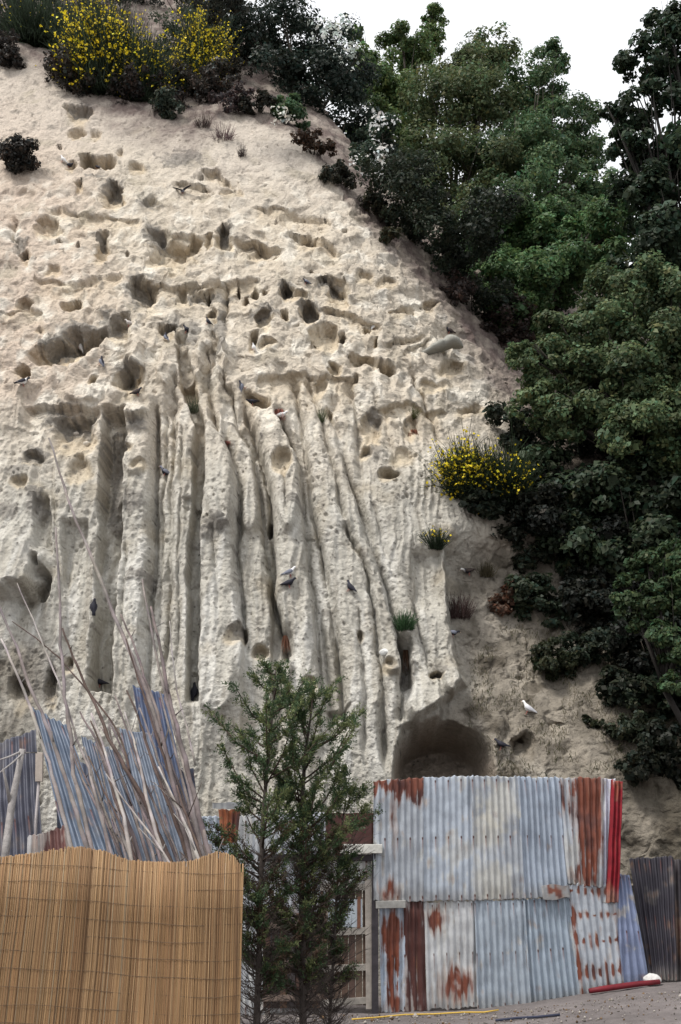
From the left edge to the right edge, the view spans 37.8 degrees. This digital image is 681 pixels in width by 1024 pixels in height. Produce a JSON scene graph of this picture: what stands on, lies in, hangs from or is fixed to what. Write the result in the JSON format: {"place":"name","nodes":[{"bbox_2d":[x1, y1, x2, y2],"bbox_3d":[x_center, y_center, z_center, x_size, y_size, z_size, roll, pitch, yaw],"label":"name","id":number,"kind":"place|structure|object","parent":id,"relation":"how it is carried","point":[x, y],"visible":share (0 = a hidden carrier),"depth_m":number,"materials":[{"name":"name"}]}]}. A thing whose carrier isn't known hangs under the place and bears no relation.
{"place":"outdoors","nodes":[
{"label":"outdoors","id":0,"kind":"place"},
{"bbox_2d":[218,809,239,843],"bbox_3d":[-1.350,3.798,12.019,0.270,0.435,0.048,0,-20,0],"label":"rusty strip","id":1,"kind":"object","parent":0,"point":[226,816],"visible":0.58,"depth_m":12.05,"materials":[{"name":"metal"}]},
{"bbox_2d":[0,0,680,996],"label":"cliff","id":2,"kind":"structure","parent":0,"point":[210,538],"depth_m":18.31,"materials":[{"name":"beige stone"}]},
{"bbox_2d":[0,43,26,69],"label":"bush","id":3,"kind":"object","parent":2,"relation":"on","point":[9,54],"visible":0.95,"depth_m":29.17,"materials":[{"name":"green plant"}]},
{"bbox_2d":[0,132,40,173],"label":"bush","id":4,"kind":"object","parent":2,"relation":"on","point":[15,153],"visible":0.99,"depth_m":24.56,"materials":[{"name":"green plant"}]},
{"bbox_2d":[0,0,76,50],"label":"broom bush","id":5,"kind":"object","parent":2,"relation":"on","point":[23,21],"visible":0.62,"depth_m":30.60,"materials":[{"name":"green plant"}]},
{"bbox_2d":[44,43,97,96],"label":"scrub bush","id":6,"kind":"object","parent":2,"relation":"on","point":[74,88],"visible":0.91,"depth_m":28.09,"materials":[{"name":"green plant"}]},
{"bbox_2d":[35,0,159,97],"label":"broom bush","id":7,"kind":"object","parent":2,"relation":"on","point":[90,40],"visible":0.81,"depth_m":28.02,"materials":[{"name":"yellow plant"}]},
{"bbox_2d":[106,59,166,103],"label":"scrub bush","id":8,"kind":"object","parent":2,"relation":"on","point":[134,84],"visible":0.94,"depth_m":27.85,"materials":[{"name":"green plant"}]},
{"bbox_2d":[105,21,190,101],"bbox_3d":[-5.542,-12.785,28.387,2.552,2.896,2.051,0,-20,0],"label":"broom bush","id":9,"kind":"object","parent":2,"relation":"on","point":[152,58],"visible":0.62,"depth_m":28.09,"materials":[{"name":"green plant"}]},
{"bbox_2d":[148,87,186,119],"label":"bush","id":10,"kind":"object","parent":2,"relation":"on","point":[166,111],"visible":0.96,"depth_m":27.28,"materials":[{"name":"green plant"}]},
{"bbox_2d":[147,5,199,56],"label":"scrub bush","id":11,"kind":"object","parent":2,"relation":"on","point":[165,23],"visible":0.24,"depth_m":32.87,"materials":[{"name":"green plant"}]},
{"bbox_2d":[169,55,232,96],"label":"bush","id":12,"kind":"object","parent":2,"relation":"on","point":[217,64],"visible":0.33,"depth_m":29.13,"materials":[{"name":"green plant"}]},
{"bbox_2d":[165,0,246,94],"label":"broom bush","id":13,"kind":"object","parent":2,"relation":"on","point":[203,46],"visible":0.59,"depth_m":29.63,"materials":[{"name":"yellow plant"}]},
{"bbox_2d":[190,65,243,103],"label":"scrub bush","id":14,"kind":"object","parent":2,"relation":"on","point":[202,87],"visible":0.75,"depth_m":28.49,"materials":[{"name":"green plant"}]},
{"bbox_2d":[188,0,253,27],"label":"scrub bush","id":15,"kind":"object","parent":2,"relation":"on","point":[234,6],"visible":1,"depth_m":25.66,"materials":[{"name":"green plant"}]},
{"bbox_2d":[208,80,254,113],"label":"scrub bush","id":16,"kind":"object","parent":2,"relation":"on","point":[232,101],"visible":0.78,"depth_m":27.47,"materials":[{"name":"green plant"}]},
{"bbox_2d":[217,43,256,80],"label":"scrub bush","id":17,"kind":"object","parent":2,"relation":"on","point":[235,69],"visible":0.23,"depth_m":30.14,"materials":[{"name":"green plant"}]},
{"bbox_2d":[238,87,277,115],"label":"scrub bush","id":18,"kind":"object","parent":2,"relation":"on","point":[264,97],"visible":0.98,"depth_m":27.43,"materials":[{"name":"green plant"}]},
{"bbox_2d":[269,92,310,130],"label":"bush","id":19,"kind":"object","parent":2,"relation":"on","point":[284,111],"visible":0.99,"depth_m":27.29,"materials":[{"name":"green plant"}]},
{"bbox_2d":[203,0,408,198],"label":"dark shrub","id":20,"kind":"object","parent":2,"relation":"on","point":[335,76],"visible":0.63,"depth_m":30.90,"materials":[{"name":"green plant"}]},
{"bbox_2d":[289,127,337,156],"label":"scrub bush","id":21,"kind":"object","parent":2,"relation":"on","point":[306,140],"visible":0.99,"depth_m":25.44,"materials":[{"name":"brown plant"}]},
{"bbox_2d":[317,159,363,189],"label":"scrub bush","id":22,"kind":"object","parent":2,"relation":"on","point":[340,173],"visible":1,"depth_m":24.49,"materials":[{"name":"green plant"}]},
{"bbox_2d":[348,104,400,179],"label":"flowering shrub","id":23,"kind":"object","parent":2,"relation":"on","point":[375,133],"visible":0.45,"depth_m":28.73,"materials":[{"name":"green plant"}]},
{"bbox_2d":[357,185,401,226],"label":"scrub bush","id":24,"kind":"object","parent":2,"relation":"on","point":[374,201],"visible":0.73,"depth_m":24.22,"materials":[{"name":"green plant"}]},
{"bbox_2d":[344,1,456,151],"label":"broadleaf tree","id":25,"kind":"object","parent":2,"relation":"on","point":[425,45],"visible":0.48,"depth_m":37.35,"materials":[{"name":"green plant"}]},
{"bbox_2d":[352,146,455,223],"bbox_3d":[1.492,-7.845,23.664,2.456,1.806,2.017,0,-20,0],"label":"scrub bush","id":26,"kind":"object","parent":2,"relation":"on","point":[409,183],"visible":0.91,"depth_m":23.42,"materials":[{"name":"green plant"}]},
{"bbox_2d":[392,607,420,631],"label":"grass tuft","id":27,"kind":"object","parent":2,"relation":"on","point":[403,624],"visible":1,"depth_m":16.30,"materials":[{"name":"green plant"}]},
{"bbox_2d":[392,201,455,253],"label":"scrub bush","id":28,"kind":"object","parent":2,"relation":"on","point":[410,231],"visible":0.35,"depth_m":24.62,"materials":[{"name":"green plant"}]},
{"bbox_2d":[417,523,452,550],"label":"broom bush","id":29,"kind":"object","parent":2,"relation":"on","point":[436,540],"visible":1,"depth_m":17.34,"materials":[{"name":"green plant"}]},
{"bbox_2d":[422,334,462,354],"bbox_3d":[2.125,-3.518,21.155,0.971,0.538,0.449,0,-20,0],"label":"boulder","id":30,"kind":"object","parent":2,"relation":"on","point":[449,341],"visible":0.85,"depth_m":21.04,"materials":[{"name":"stone"}]},
{"bbox_2d":[379,20,528,226],"bbox_3d":[4.018,-12.136,32.308,6.652,12.360,4.231,11,-23,-27],"label":"broadleaf tree","id":31,"kind":"object","parent":2,"relation":"on","point":[469,94],"visible":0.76,"depth_m":32.79,"materials":[{"name":"green plant"}]},
{"bbox_2d":[408,419,506,508],"bbox_3d":[2.099,-0.827,18.118,1.832,1.670,1.577,0,-20,0],"label":"broom bush","id":32,"kind":"object","parent":2,"relation":"on","point":[455,462],"visible":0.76,"depth_m":18.00,"materials":[{"name":"yellow plant"}]},
{"bbox_2d":[424,225,490,278],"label":"scrub bush","id":33,"kind":"object","parent":2,"relation":"on","point":[462,261],"visible":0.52,"depth_m":24.33,"materials":[{"name":"green plant"}]},
{"bbox_2d":[438,267,477,306],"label":"bush","id":34,"kind":"object","parent":2,"relation":"on","point":[460,289],"visible":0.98,"depth_m":23.10,"materials":[{"name":"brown plant"}]},
{"bbox_2d":[446,589,478,619],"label":"grass tuft","id":35,"kind":"object","parent":2,"relation":"on","point":[454,612],"visible":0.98,"depth_m":17.18,"materials":[{"name":"brown plant"}]},
{"bbox_2d":[406,184,530,274],"bbox_3d":[2.908,-6.732,23.217,2.846,2.089,2.106,0,-20,0],"label":"scrub bush","id":36,"kind":"object","parent":2,"relation":"on","point":[481,222],"visible":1,"depth_m":22.96,"materials":[{"name":"green plant"}]},
{"bbox_2d":[458,482,504,520],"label":"scrub bush","id":37,"kind":"object","parent":2,"relation":"on","point":[489,510],"visible":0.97,"depth_m":17.86,"materials":[{"name":"green plant"}]},
{"bbox_2d":[452,273,517,321],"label":"scrub bush","id":38,"kind":"object","parent":2,"relation":"on","point":[483,294],"visible":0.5,"depth_m":24.05,"materials":[{"name":"green plant"}]},
{"bbox_2d":[446,424,551,513],"bbox_3d":[2.856,-0.700,18.219,2.120,1.599,1.984,0,-20,0],"label":"broom bush","id":39,"kind":"object","parent":2,"relation":"on","point":[514,477],"visible":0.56,"depth_m":17.97,"materials":[{"name":"yellow plant"}]},
{"bbox_2d":[487,580,523,616],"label":"bush","id":40,"kind":"object","parent":2,"relation":"on","point":[504,604],"visible":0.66,"depth_m":17.63,"materials":[{"name":"brown plant"}]},
{"bbox_2d":[476,291,537,349],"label":"scrub bush","id":41,"kind":"object","parent":2,"relation":"on","point":[516,334],"visible":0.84,"depth_m":23.91,"materials":[{"name":"green plant"}]},
{"bbox_2d":[483,490,536,528],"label":"scrub bush","id":42,"kind":"object","parent":2,"relation":"on","point":[524,503],"visible":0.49,"depth_m":18.04,"materials":[{"name":"green plant"}]},
{"bbox_2d":[490,483,569,542],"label":"scrub bush","id":43,"kind":"object","parent":2,"relation":"on","point":[509,532],"visible":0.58,"depth_m":17.94,"materials":[{"name":"green plant"}]},
{"bbox_2d":[481,400,580,450],"bbox_3d":[3.788,-1.581,19.642,2.030,1.283,1.058,0,-20,0],"label":"scrub bush","id":44,"kind":"object","parent":2,"relation":"on","point":[496,412],"visible":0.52,"depth_m":19.52,"materials":[{"name":"green plant"}]},
{"bbox_2d":[511,537,558,573],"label":"bush","id":45,"kind":"object","parent":2,"relation":"on","point":[524,560],"visible":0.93,"depth_m":18.15,"materials":[{"name":"green plant"}]},
{"bbox_2d":[504,572,572,630],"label":"bush","id":46,"kind":"object","parent":2,"relation":"on","point":[536,584],"visible":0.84,"depth_m":17.49,"materials":[{"name":"green plant"}]},
{"bbox_2d":[467,35,618,244],"bbox_3d":[6.194,-10.967,31.571,5.028,11.672,4.921,0,-20,0],"label":"broadleaf tree","id":47,"kind":"object","parent":2,"relation":"on","point":[547,152],"visible":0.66,"depth_m":31.24,"materials":[{"name":"green plant"}]},
{"bbox_2d":[456,188,637,343],"bbox_3d":[5.159,-6.130,26.099,5.633,5.673,3.571,0,-20,0],"label":"broadleaf tree","id":48,"kind":"object","parent":2,"relation":"on","point":[539,258],"visible":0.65,"depth_m":25.42,"materials":[{"name":"green plant"}]},
{"bbox_2d":[504,504,593,545],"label":"bush","id":49,"kind":"object","parent":2,"relation":"on","point":[585,513],"visible":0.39,"depth_m":17.95,"materials":[{"name":"green plant"}]},
{"bbox_2d":[529,636,582,681],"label":"bush","id":50,"kind":"object","parent":2,"relation":"on","point":[553,669],"visible":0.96,"depth_m":16.57,"materials":[{"name":"green plant"}]},
{"bbox_2d":[525,465,612,554],"bbox_3d":[4.140,-0.066,18.414,2.169,1.794,1.657,0,-20,0],"label":"scrub bush","id":51,"kind":"object","parent":2,"relation":"on","point":[545,521],"visible":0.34,"depth_m":17.86,"materials":[{"name":"green plant"}]},
{"bbox_2d":[467,618,680,777],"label":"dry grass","id":52,"kind":"structure","parent":2,"relation":"on","point":[541,723],"depth_m":15.96,"materials":[{"name":"brown plant"}]},
{"bbox_2d":[556,382,612,458],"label":"scrub bush","id":53,"kind":"object","parent":2,"relation":"on","point":[585,446],"visible":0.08,"depth_m":20.21,"materials":[{"name":"green plant"}]},
{"bbox_2d":[548,563,630,636],"bbox_3d":[4.391,1.630,17.419,1.484,1.654,1.281,0,-20,0],"label":"scrub bush","id":54,"kind":"object","parent":2,"relation":"on","point":[582,602],"visible":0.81,"depth_m":17.25,"materials":[{"name":"green plant"}]},
{"bbox_2d":[504,248,680,534],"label":"broadleaf tree","id":55,"kind":"object","parent":2,"relation":"on","point":[629,404],"visible":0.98,"depth_m":18.74,"materials":[{"name":"green plant"}]},
{"bbox_2d":[555,624,629,667],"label":"bush","id":56,"kind":"object","parent":2,"relation":"on","point":[592,642],"visible":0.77,"depth_m":16.65,"materials":[{"name":"green plant"}]},
{"bbox_2d":[515,439,680,680],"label":"broadleaf tree","id":57,"kind":"object","parent":2,"relation":"on","point":[654,516],"visible":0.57,"depth_m":17.77,"materials":[{"name":"green plant"}]},
{"bbox_2d":[594,664,651,706],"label":"scrub bush","id":58,"kind":"object","parent":2,"relation":"on","point":[613,684],"visible":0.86,"depth_m":15.76,"materials":[{"name":"green plant"}]},
{"bbox_2d":[574,507,680,594],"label":"scrub bush","id":59,"kind":"object","parent":2,"relation":"on","point":[612,523],"visible":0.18,"depth_m":17.59,"materials":[{"name":"green plant"}]},
{"bbox_2d":[602,698,666,742],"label":"bush","id":60,"kind":"object","parent":2,"relation":"on","point":[629,729],"visible":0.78,"depth_m":15.30,"materials":[{"name":"green plant"}]},
{"bbox_2d":[613,741,663,787],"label":"scrub bush","id":61,"kind":"object","parent":2,"relation":"on","point":[641,769],"visible":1,"depth_m":14.68,"materials":[{"name":"green plant"}]},
{"bbox_2d":[597,0,680,280],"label":"tall tree","id":62,"kind":"object","parent":2,"relation":"on","point":[647,188],"visible":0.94,"depth_m":23.23,"materials":[{"name":"green plant"}]},
{"bbox_2d":[606,616,680,695],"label":"scrub bush","id":63,"kind":"object","parent":2,"relation":"on","point":[628,659],"visible":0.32,"depth_m":16.32,"materials":[{"name":"green plant"}]},
{"bbox_2d":[609,536,680,725],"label":"broadleaf tree","id":64,"kind":"object","parent":2,"relation":"on","point":[655,599],"visible":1,"depth_m":14.81,"materials":[{"name":"green plant"}]},
{"bbox_2d":[621,664,680,721],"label":"bush","id":65,"kind":"object","parent":2,"relation":"on","point":[664,713],"visible":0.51,"depth_m":15.67,"materials":[{"name":"green plant"}]},
{"bbox_2d":[633,717,680,789],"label":"scrub bush","id":66,"kind":"object","parent":2,"relation":"on","point":[654,734],"visible":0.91,"depth_m":14.85,"materials":[{"name":"green plant"}]},
{"bbox_2d":[648,120,680,509],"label":"broadleaf tree","id":67,"kind":"object","parent":2,"relation":"on","point":[670,126],"visible":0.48,"depth_m":23.00,"materials":[{"name":"green plant"}]},
{"bbox_2d":[205,0,680,264],"label":"sky","id":68,"kind":"structure","parent":0,"point":[592,32],"materials":[{"name":"white"}]},
{"bbox_2d":[240,980,680,1023],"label":"ground","id":69,"kind":"structure","parent":0,"point":[663,1015],"depth_m":11.69,"materials":[{"name":"grey gravel"}]},
{"bbox_2d":[0,749,36,861],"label":"branch","id":70,"kind":"object","parent":69,"relation":"on","point":[11,799],"visible":0.92,"depth_m":8.78,"materials":[{"name":"grey plant"}]},
{"bbox_2d":[0,730,41,856],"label":"metal sheet","id":71,"kind":"object","parent":69,"relation":"on","point":[23,821],"visible":0.44,"depth_m":10.60,"materials":[{"name":"metal"}]},
{"bbox_2d":[0,638,73,846],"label":"pole","id":72,"kind":"object","parent":69,"relation":"on","point":[62,812],"visible":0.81,"depth_m":9.01,"materials":[{"name":"grey wood"}]},
{"bbox_2d":[34,752,43,834],"bbox_3d":[-2.802,2.938,9.166,0.155,1.424,0.048,-2,-20,6],"label":"board on stick","id":73,"kind":"object","parent":69,"relation":"on","point":[39,760],"visible":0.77,"depth_m":9.32,"materials":[{"name":"grey wood"}]},
{"bbox_2d":[0,606,88,848],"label":"pole","id":74,"kind":"object","parent":69,"relation":"on","point":[72,800],"visible":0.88,"depth_m":8.95,"materials":[{"name":"grey wood"}]},
{"bbox_2d":[27,825,67,868],"bbox_3d":[-2.539,3.139,8.751,0.548,0.748,0.227,0,-20,0],"label":"rusty sheet","id":75,"kind":"object","parent":69,"relation":"on","point":[56,838],"visible":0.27,"depth_m":8.90,"materials":[{"name":"metal"}]},
{"bbox_2d":[32,707,113,854],"bbox_3d":[-2.646,2.925,10.023,1.694,2.074,0.330,-16,-26,38],"label":"metal sheet","id":76,"kind":"object","parent":69,"relation":"on","point":[58,728],"visible":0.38,"depth_m":10.20,"materials":[{"name":"metal"}]},
{"bbox_2d":[55,527,93,849],"bbox_3d":[-2.528,2.341,9.160,0.110,5.068,1.559,16,-26,-38],"label":"pole","id":77,"kind":"object","parent":69,"relation":"on","point":[82,807],"visible":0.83,"depth_m":9.31,"materials":[{"name":"grey wood"}]},
{"bbox_2d":[68,707,112,853],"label":"pole","id":78,"kind":"object","parent":69,"relation":"on","point":[95,796],"visible":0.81,"depth_m":8.78,"materials":[{"name":"grey wood"}]},
{"bbox_2d":[79,711,142,860],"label":"pole","id":79,"kind":"object","parent":69,"relation":"on","point":[137,849],"visible":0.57,"depth_m":8.74,"materials":[{"name":"grey wood"}]},
{"bbox_2d":[90,713,132,860],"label":"pole","id":80,"kind":"object","parent":69,"relation":"on","point":[128,843],"visible":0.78,"depth_m":8.68,"materials":[{"name":"grey wood"}]},
{"bbox_2d":[81,736,146,861],"bbox_3d":[-2.184,3.100,10.042,1.619,1.798,0.456,-18,-27,41],"label":"metal sheet","id":81,"kind":"object","parent":69,"relation":"on","point":[89,745],"visible":0.23,"depth_m":10.39,"materials":[{"name":"metal"}]},
{"bbox_2d":[62,628,173,861],"bbox_3d":[-2.081,2.873,8.990,1.769,3.952,0.092,-12,-23,30],"label":"pole","id":82,"kind":"object","parent":69,"relation":"on","point":[136,786],"visible":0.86,"depth_m":9.19,"materials":[{"name":"brown wood"}]},
{"bbox_2d":[0,846,243,1023],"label":"reed mat","id":83,"kind":"object","parent":69,"relation":"on","point":[91,936],"visible":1,"depth_m":6.45,"materials":[{"name":"wicker"}]},
{"bbox_2d":[48,437,197,876],"bbox_3d":[-2.201,1.859,9.746,2.868,6.376,0.249,-15,-25,35],"label":"pole","id":84,"kind":"object","parent":69,"relation":"on","point":[143,684],"visible":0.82,"depth_m":10.06,"materials":[{"name":"grey wood"}]},
{"bbox_2d":[108,723,149,860],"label":"pole","id":85,"kind":"object","parent":69,"relation":"on","point":[135,819],"visible":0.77,"depth_m":8.96,"materials":[{"name":"grey wood"}]},
{"bbox_2d":[108,719,162,861],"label":"pole","id":86,"kind":"object","parent":69,"relation":"on","point":[148,825],"visible":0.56,"depth_m":9.01,"materials":[{"name":"grey wood"}]},
{"bbox_2d":[124,704,166,861],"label":"pole","id":87,"kind":"object","parent":69,"relation":"on","point":[149,807],"visible":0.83,"depth_m":8.67,"materials":[{"name":"grey wood"}]},
{"bbox_2d":[114,695,177,861],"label":"pole","id":88,"kind":"object","parent":69,"relation":"on","point":[162,825],"visible":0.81,"depth_m":9.20,"materials":[{"name":"grey wood"}]},
{"bbox_2d":[119,728,188,898],"bbox_3d":[-1.830,3.022,9.917,0.340,1.844,1.394,17,-26,-39],"label":"metal sheet","id":89,"kind":"object","parent":69,"relation":"on","point":[148,772],"visible":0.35,"depth_m":10.15,"materials":[{"name":"metal"}]},
{"bbox_2d":[120,614,192,860],"bbox_3d":[-1.700,2.790,8.978,0.086,4.099,1.512,18,-27,-41],"label":"pole","id":90,"kind":"object","parent":69,"relation":"on","point":[184,833],"visible":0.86,"depth_m":9.02,"materials":[{"name":"grey wood"}]},
{"bbox_2d":[126,690,187,860],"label":"pole","id":91,"kind":"object","parent":69,"relation":"on","point":[175,822],"visible":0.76,"depth_m":9.01,"materials":[{"name":"grey wood"}]},
{"bbox_2d":[126,638,195,859],"bbox_3d":[-1.615,2.895,8.823,1.327,3.796,0.084,-17,-26,39],"label":"pole","id":92,"kind":"object","parent":69,"relation":"on","point":[154,730],"visible":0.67,"depth_m":9.30,"materials":[{"name":"grey wood"}]},
{"bbox_2d":[133,685,194,843],"bbox_3d":[-1.855,3.010,10.704,0.302,2.445,1.324,17,-26,-39],"label":"metal sheet","id":93,"kind":"object","parent":69,"relation":"on","point":[138,697],"visible":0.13,"depth_m":11.22,"materials":[{"name":"metal"}]},
{"bbox_2d":[142,579,202,847],"bbox_3d":[-1.554,2.619,9.094,0.190,4.499,1.537,14,-24,-34],"label":"pole","id":94,"kind":"object","parent":69,"relation":"on","point":[181,757],"visible":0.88,"depth_m":9.25,"materials":[{"name":"grey wood"}]},
{"bbox_2d":[154,766,199,858],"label":"pole","id":95,"kind":"object","parent":69,"relation":"on","point":[185,826],"visible":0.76,"depth_m":8.49,"materials":[{"name":"grey wood"}]},
{"bbox_2d":[150,606,206,854],"bbox_3d":[-1.463,2.726,8.881,0.117,4.154,1.419,17,-26,-39],"label":"pole","id":96,"kind":"object","parent":69,"relation":"on","point":[192,787],"visible":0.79,"depth_m":9.04,"materials":[{"name":"grey wood"}]},
{"bbox_2d":[159,691,223,855],"bbox_3d":[-1.407,3.116,8.669,0.111,3.275,1.213,16,-25,-37],"label":"pole","id":97,"kind":"object","parent":69,"relation":"on","point":[184,786],"visible":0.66,"depth_m":9.03,"materials":[{"name":"grey wood"}]},
{"bbox_2d":[200,653,343,1023],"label":"cypress sapling","id":98,"kind":"object","parent":69,"relation":"on","point":[254,918],"visible":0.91,"depth_m":9.46,"materials":[{"name":"green plant"}]},
{"bbox_2d":[231,669,366,1023],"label":"cypress sapling","id":99,"kind":"object","parent":69,"relation":"on","point":[305,901],"visible":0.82,"depth_m":9.61,"materials":[{"name":"green plant"}]},
{"bbox_2d":[296,760,385,1023],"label":"cypress sapling","id":100,"kind":"object","parent":69,"relation":"on","point":[345,861],"visible":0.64,"depth_m":9.83,"materials":[{"name":"green plant"}]},
{"bbox_2d":[200,775,647,1015],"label":"corrugated shed","id":101,"kind":"structure","parent":69,"relation":"on","point":[477,840],"depth_m":12.92,"materials":[{"name":"metal"}]},
{"bbox_2d":[320,879,371,1008],"bbox_3d":[0.065,5.388,12.442,0.660,1.499,0.072,4,-20,-10],"label":"door","id":102,"kind":"structure","parent":101,"relation":"in","point":[366,967],"depth_m":12.45,"materials":[{"name":"grey wood"}]},
{"bbox_2d":[588,979,660,992],"bbox_3d":[3.622,6.045,12.687,0.973,0.149,0.071,4,-20,-10],"label":"pipe","id":103,"kind":"object","parent":69,"relation":"on","point":[612,987],"visible":1,"depth_m":12.66,"materials":[{"name":"red metal"}]},
{"bbox_2d":[629,855,676,980],"bbox_3d":[4.323,5.465,13.444,0.620,1.570,0.345,0,-20,0],"label":"dark sheet","id":104,"kind":"object","parent":69,"relation":"on","point":[653,885],"visible":0.96,"depth_m":13.49,"materials":[{"name":"metal"}]},
{"bbox_2d":[674,859,680,980],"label":"dark sheet","id":105,"kind":"object","parent":69,"relation":"on","point":[677,872],"visible":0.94,"depth_m":13.59,"materials":[{"name":"metal"}]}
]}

